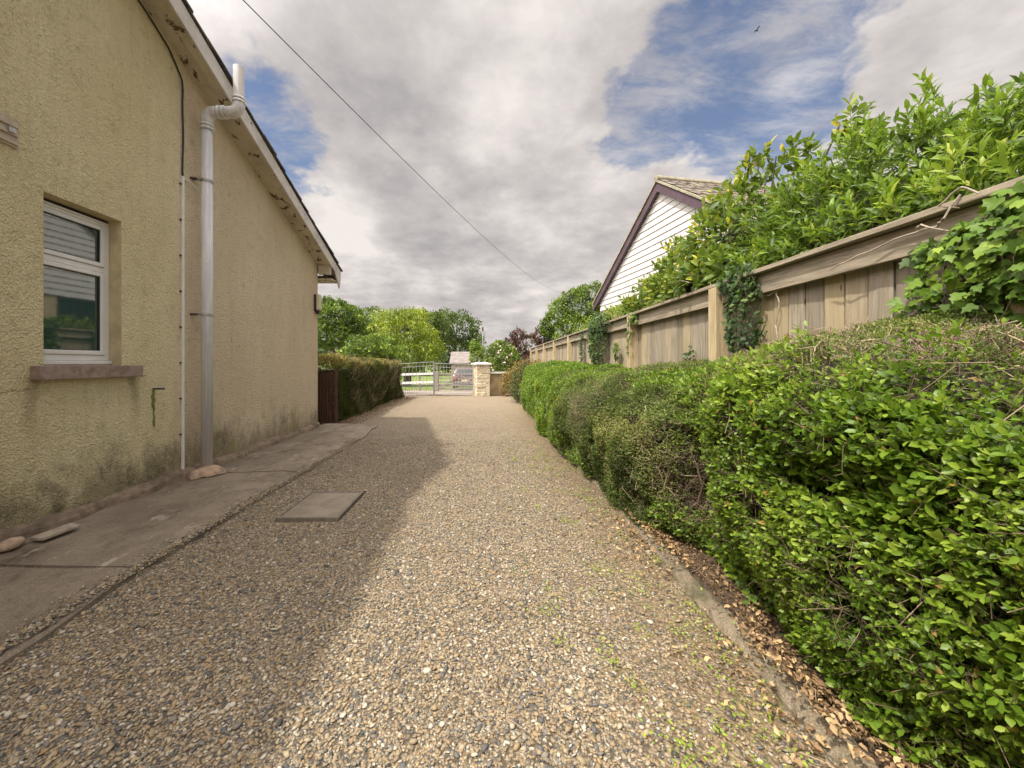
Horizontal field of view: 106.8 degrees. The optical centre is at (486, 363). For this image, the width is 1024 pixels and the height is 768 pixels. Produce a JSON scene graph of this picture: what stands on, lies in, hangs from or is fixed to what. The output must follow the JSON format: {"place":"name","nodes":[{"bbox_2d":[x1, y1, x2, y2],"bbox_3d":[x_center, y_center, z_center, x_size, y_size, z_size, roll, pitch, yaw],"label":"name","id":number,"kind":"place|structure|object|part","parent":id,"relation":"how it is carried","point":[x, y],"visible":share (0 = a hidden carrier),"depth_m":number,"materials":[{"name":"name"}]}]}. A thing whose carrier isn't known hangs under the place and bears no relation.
{"place":"outdoors","nodes":[
{"label":"outdoors","id":0,"kind":"place"},
{"bbox_2d":[0,423,376,666],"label":"path","id":1,"kind":"structure","parent":0,"point":[37,578],"depth_m":2.69,"materials":[{"name":"concrete"}]},
{"bbox_2d":[0,536,25,551],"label":"stone","id":2,"kind":"object","parent":1,"relation":"on","point":[11,543],"visible":1,"depth_m":2.45,"materials":[{"name":"beige stone"}]},
{"bbox_2d":[29,523,79,540],"bbox_3d":[-3.028,1.184,2.675,0.105,0.022,0.241,0,0,5],"label":"stone","id":3,"kind":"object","parent":1,"relation":"on","point":[48,534],"depth_m":2.65,"materials":[{"name":"beige stone"}]},
{"bbox_2d":[0,395,840,767],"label":"driveway","id":4,"kind":"structure","parent":0,"point":[436,419],"depth_m":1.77,"materials":[{"name":"beige gravel"}]},
{"bbox_2d":[275,491,363,521],"bbox_3d":[-1.420,1.243,3.300,0.500,0.054,0.620,0,0,0],"label":"manhole cover","id":5,"kind":"object","parent":4,"relation":"on","point":[324,506],"visible":0.77,"depth_m":3.21,"materials":[{"name":"concrete"}]},
{"bbox_2d":[318,370,337,422],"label":"slatted side gate","id":6,"kind":"structure","parent":4,"relation":"on","point":[322,381],"depth_m":7.85,"materials":[{"name":"brown wood"}]},
{"bbox_2d":[323,396,422,423],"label":"hedge litter","id":7,"kind":"object","parent":4,"relation":"on","point":[378,408],"visible":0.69,"depth_m":9.77,"materials":[{"name":"brown plant"}]},
{"bbox_2d":[398,361,433,395],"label":"iron gate","id":8,"kind":"structure","parent":4,"relation":"on","point":[426,384],"depth_m":14.20,"materials":[{"name":"grey metal"}]},
{"bbox_2d":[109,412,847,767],"bbox_3d":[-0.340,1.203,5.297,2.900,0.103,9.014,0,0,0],"label":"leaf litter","id":9,"kind":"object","parent":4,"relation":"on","point":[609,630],"visible":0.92,"depth_m":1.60,"materials":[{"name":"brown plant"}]},
{"bbox_2d":[167,443,866,767],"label":"fallen twigs","id":10,"kind":"object","parent":4,"relation":"on","point":[537,640],"visible":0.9,"depth_m":1.72,"materials":[{"name":"brown wood"}]},
{"bbox_2d":[499,433,813,767],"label":"weeds","id":11,"kind":"object","parent":4,"relation":"on","point":[724,734],"visible":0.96,"depth_m":1.48,"materials":[{"name":"green plant"}]},
{"bbox_2d":[554,506,960,767],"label":"dead leaves","id":12,"kind":"object","parent":4,"relation":"on","point":[799,674],"visible":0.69,"depth_m":1.40,"materials":[{"name":"brown plant"}]},
{"bbox_2d":[471,362,491,395],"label":"stone gate pier","id":13,"kind":"structure","parent":0,"point":[481,378],"depth_m":14.85,"materials":[{"name":"beige stone"}]},
{"bbox_2d":[434,363,473,395],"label":"iron gate","id":14,"kind":"structure","parent":13,"relation":"attached to","point":[443,367],"depth_m":14.68,"materials":[{"name":"grey metal"}]},
{"bbox_2d":[187,0,1023,362],"label":"sky","id":15,"kind":"structure","parent":0,"point":[548,127],"materials":[{"name":"white"}]},
{"bbox_2d":[319,364,984,767],"bbox_3d":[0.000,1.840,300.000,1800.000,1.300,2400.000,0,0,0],"label":"ground","id":16,"kind":"structure","parent":0,"point":[863,740],"depth_m":1.82,"materials":[{"name":"soil"}]},
{"bbox_2d":[0,0,342,541],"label":"bungalow","id":17,"kind":"object","parent":16,"relation":"on","point":[169,262],"visible":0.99,"depth_m":3.51,"materials":[{"name":"beige paint"}]},
{"bbox_2d":[30,200,142,379],"bbox_3d":[-3.295,-0.557,3.096,0.250,1.355,0.813,0,0,0],"label":"window","id":18,"kind":"structure","parent":17,"relation":"in","point":[75,245],"depth_m":3.08,"materials":[{"name":"white plastic"}]},
{"bbox_2d":[318,339,372,368],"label":"hedgerow","id":19,"kind":"object","parent":16,"relation":"on","point":[320,351],"visible":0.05,"depth_m":54.37,"materials":[{"name":"green plant"}]},
{"bbox_2d":[318,295,375,367],"bbox_3d":[-9.381,-1.297,24.144,4.532,6.197,3.958,0,0,0],"label":"broadleaf tree","id":20,"kind":"object","parent":16,"relation":"on","point":[352,319],"visible":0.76,"depth_m":23.19,"materials":[{"name":"green plant"}]},
{"bbox_2d":[318,352,404,421],"bbox_3d":[-3.792,0.443,11.082,1.762,1.709,6.505,0,0,0],"label":"conifer hedge","id":21,"kind":"object","parent":16,"relation":"on","point":[369,386],"visible":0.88,"depth_m":9.58,"materials":[{"name":"green plant"}]},
{"bbox_2d":[337,305,401,367],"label":"distant tree","id":22,"kind":"object","parent":16,"relation":"on","point":[367,310],"visible":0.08,"depth_m":73.09,"materials":[{"name":"green plant"}]},
{"bbox_2d":[335,332,411,366],"bbox_3d":[-5.045,0.019,16.950,3.489,2.937,2.628,0,0,0],"label":"round bush","id":23,"kind":"object","parent":16,"relation":"on","point":[390,349],"visible":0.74,"depth_m":16.33,"materials":[{"name":"green plant"}]},
{"bbox_2d":[364,305,446,385],"bbox_3d":[-6.962,-1.433,32.074,7.019,6.869,5.730,0,0,-28],"label":"willow tree","id":24,"kind":"object","parent":16,"relation":"on","point":[395,317],"visible":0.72,"depth_m":31.06,"materials":[{"name":"green plant"}]},
{"bbox_2d":[400,372,432,390],"bbox_3d":[-7.157,1.093,21.100,8.878,1.177,0.166,0,0,-7],"label":"post and rail fence","id":25,"kind":"object","parent":16,"relation":"on","point":[419,382],"visible":0.09,"depth_m":21.44,"materials":[{"name":"white wood"}]},
{"bbox_2d":[387,308,455,372],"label":"distant tree","id":26,"kind":"object","parent":16,"relation":"on","point":[436,323],"visible":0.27,"depth_m":73.66,"materials":[{"name":"green plant"}]},
{"bbox_2d":[401,337,448,375],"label":"hedgerow","id":27,"kind":"object","parent":16,"relation":"on","point":[444,355],"visible":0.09,"depth_m":69.48,"materials":[{"name":"green plant"}]},
{"bbox_2d":[438,349,462,372],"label":"hedgerow","id":28,"kind":"object","parent":16,"relation":"on","point":[446,362],"visible":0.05,"depth_m":84.45,"materials":[{"name":"green plant"}]},
{"bbox_2d":[435,372,472,391],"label":"wooden field gate","id":29,"kind":"structure","parent":16,"relation":"on","point":[450,381],"depth_m":20.18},
{"bbox_2d":[425,306,485,372],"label":"dark oak tree","id":30,"kind":"object","parent":16,"relation":"on","point":[463,342],"visible":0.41,"depth_m":82.71,"materials":[{"name":"green plant"}]},
{"bbox_2d":[402,390,510,394],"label":"lane","id":31,"kind":"structure","parent":16,"relation":"on","point":[411,392],"depth_m":18.45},
{"bbox_2d":[453,368,472,387],"bbox_3d":[-1.420,1.043,27.240,1.770,1.500,4.020,0,0,0],"label":"parked car","id":32,"kind":"object","parent":16,"relation":"on","point":[470,370],"visible":0.2,"depth_m":25.44,"materials":[{"name":"silver metal"}]},
{"bbox_3d":[-1.420,0.593,25.582,1.320,0.400,0.355,0,0,0],"label":"rear window","id":33,"kind":"part","parent":32,"relation":"part of","materials":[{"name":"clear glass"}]},
{"bbox_2d":[449,352,494,377],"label":"stone outbuilding","id":34,"kind":"structure","parent":16,"relation":"on","point":[457,358],"depth_m":60.68,"materials":[{"name":"pink stone"}]},
{"bbox_2d":[468,339,485,367],"bbox_3d":[-0.992,-0.281,40.007,1.939,4.725,1.777,0,0,0],"label":"sapling","id":35,"kind":"object","parent":16,"relation":"on","point":[478,350],"visible":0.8,"depth_m":39.68,"materials":[{"name":"green plant"}]},
{"bbox_2d":[491,340,512,368],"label":"garden bush","id":36,"kind":"object","parent":16,"relation":"on","point":[496,341],"visible":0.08,"depth_m":29.75,"materials":[{"name":"green plant"}]},
{"bbox_2d":[483,339,525,371],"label":"flowering shrub","id":37,"kind":"object","parent":16,"relation":"on","point":[500,354],"visible":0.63,"depth_m":16.54,"materials":[{"name":"green plant"}]},
{"bbox_2d":[490,372,518,395],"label":"garden wall","id":38,"kind":"structure","parent":16,"relation":"on","point":[495,378],"depth_m":15.51,"materials":[{"name":"stone"}]},
{"bbox_2d":[504,362,529,403],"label":"dark shrub","id":39,"kind":"object","parent":16,"relation":"on","point":[516,391],"visible":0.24,"depth_m":11.91,"materials":[{"name":"green plant"}]},
{"bbox_2d":[498,356,542,396],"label":"rusty shrub","id":40,"kind":"object","parent":16,"relation":"on","point":[508,377],"visible":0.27,"depth_m":14.50,"materials":[{"name":"brown plant"}]},
{"bbox_2d":[503,326,550,365],"bbox_3d":[2.977,-0.402,26.953,3.858,4.633,3.357,0,0,0],"label":"purple tree","id":41,"kind":"object","parent":16,"relation":"on","point":[523,336],"visible":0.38,"depth_m":26.54,"materials":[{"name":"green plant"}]},
{"bbox_2d":[537,280,601,340],"bbox_3d":[5.870,-1.856,25.907,4.911,7.568,3.997,0,0,0],"label":"ash tree","id":42,"kind":"object","parent":16,"relation":"on","point":[575,319],"visible":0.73,"depth_m":25.38,"materials":[{"name":"green plant"}]},
{"bbox_2d":[519,360,623,438],"bbox_3d":[1.517,0.611,8.244,1.431,1.426,4.755,0,0,0],"label":"distant privet hedge","id":43,"kind":"object","parent":16,"relation":"on","point":[533,384],"visible":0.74,"depth_m":7.45,"materials":[{"name":"green plant"}]},
{"bbox_2d":[541,329,833,553],"bbox_3d":[1.518,0.532,4.266,1.407,1.496,4.114,0,0,0],"label":"leaved hedge","id":44,"kind":"object","parent":16,"relation":"on","point":[596,418],"visible":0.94,"depth_m":3.01,"materials":[{"name":"green plant"}]},
{"bbox_2d":[519,400,878,767],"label":"kerb","id":45,"kind":"structure","parent":16,"relation":"on","point":[783,692],"depth_m":1.55,"materials":[{"name":"concrete"}]},
{"bbox_2d":[592,165,815,317],"bbox_3d":[8.775,-2.100,10.296,9.230,6.600,7.160,0,0,-10],"label":"neighbouring bungalow","id":46,"kind":"object","parent":16,"relation":"on","point":[670,205],"visible":0.09,"depth_m":9.76,"materials":[{"name":"white wood"}]},
{"bbox_2d":[655,522,787,636],"bbox_3d":[1.378,1.161,2.228,0.305,0.057,1.346,0,0,0],"label":"ground ivy","id":47,"kind":"object","parent":16,"relation":"on","point":[754,599],"visible":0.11,"depth_m":1.86,"materials":[{"name":"green plant"}]},
{"bbox_2d":[618,92,889,315],"bbox_3d":[2.838,-0.662,4.851,1.632,3.648,3.709,0,0,0],"label":"broad leaved shrub","id":48,"kind":"object","parent":16,"relation":"on","point":[707,260],"visible":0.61,"depth_m":4.16,"materials":[{"name":"green plant"}]},
{"bbox_2d":[530,176,1023,378],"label":"timber fence","id":49,"kind":"object","parent":16,"relation":"on","point":[815,292],"visible":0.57,"depth_m":2.65,"materials":[{"name":"brown wood"}]},
{"bbox_2d":[578,311,612,364],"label":"dense ivy","id":50,"kind":"object","parent":49,"relation":"attached to","point":[595,319],"visible":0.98,"depth_m":7.21,"materials":[{"name":"green plant"}]},
{"bbox_2d":[573,301,638,332],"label":"trailing creeper","id":51,"kind":"object","parent":49,"relation":"attached to","point":[614,311],"visible":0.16,"depth_m":6.88,"materials":[{"name":"green plant"}]},
{"bbox_2d":[612,314,640,362],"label":"sparse ivy","id":52,"kind":"object","parent":49,"relation":"attached to","point":[616,345],"visible":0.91,"depth_m":5.67,"materials":[{"name":"green plant"}]},
{"bbox_2d":[682,260,768,361],"bbox_3d":[2.099,-0.361,3.495,0.205,0.996,1.222,0,0,0],"label":"hanging ivy","id":53,"kind":"object","parent":49,"relation":"hanging from","point":[733,298],"visible":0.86,"depth_m":3.13,"materials":[{"name":"green plant"}]},
{"bbox_2d":[655,186,978,338],"bbox_3d":[2.170,-0.591,3.463,0.153,0.855,3.695,0,0,3],"label":"dry vine","id":54,"kind":"object","parent":49,"relation":"on","point":[948,207],"visible":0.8,"depth_m":1.84,"materials":[{"name":"brown plant"}]},
{"bbox_2d":[886,175,1023,346],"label":"climbing ivy","id":55,"kind":"object","parent":49,"relation":"attached to","point":[975,253],"visible":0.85,"depth_m":1.61,"materials":[{"name":"green plant"}]},
{"bbox_2d":[587,461,967,767],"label":"bed litter","id":56,"kind":"object","parent":16,"relation":"on","point":[887,755],"visible":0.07,"depth_m":1.74,"materials":[{"name":"brown plant"}]},
{"bbox_2d":[644,306,1023,767],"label":"privet hedge","id":57,"kind":"object","parent":16,"relation":"on","point":[867,506],"visible":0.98,"depth_m":1.19,"materials":[{"name":"green plant"}]},
{"bbox_2d":[707,66,1023,283],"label":"narrow leaved shrub","id":58,"kind":"object","parent":16,"relation":"on","point":[842,201],"visible":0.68,"depth_m":2.34,"materials":[{"name":"green plant"}]},
{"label":"telegraph pole","id":59,"kind":"object","parent":16,"relation":"on","visible":0},
{"bbox_2d":[243,0,558,291],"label":"overhead wire","id":60,"kind":"object","parent":59,"relation":"attached to","point":[365,122],"visible":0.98,"depth_m":8.76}
]}

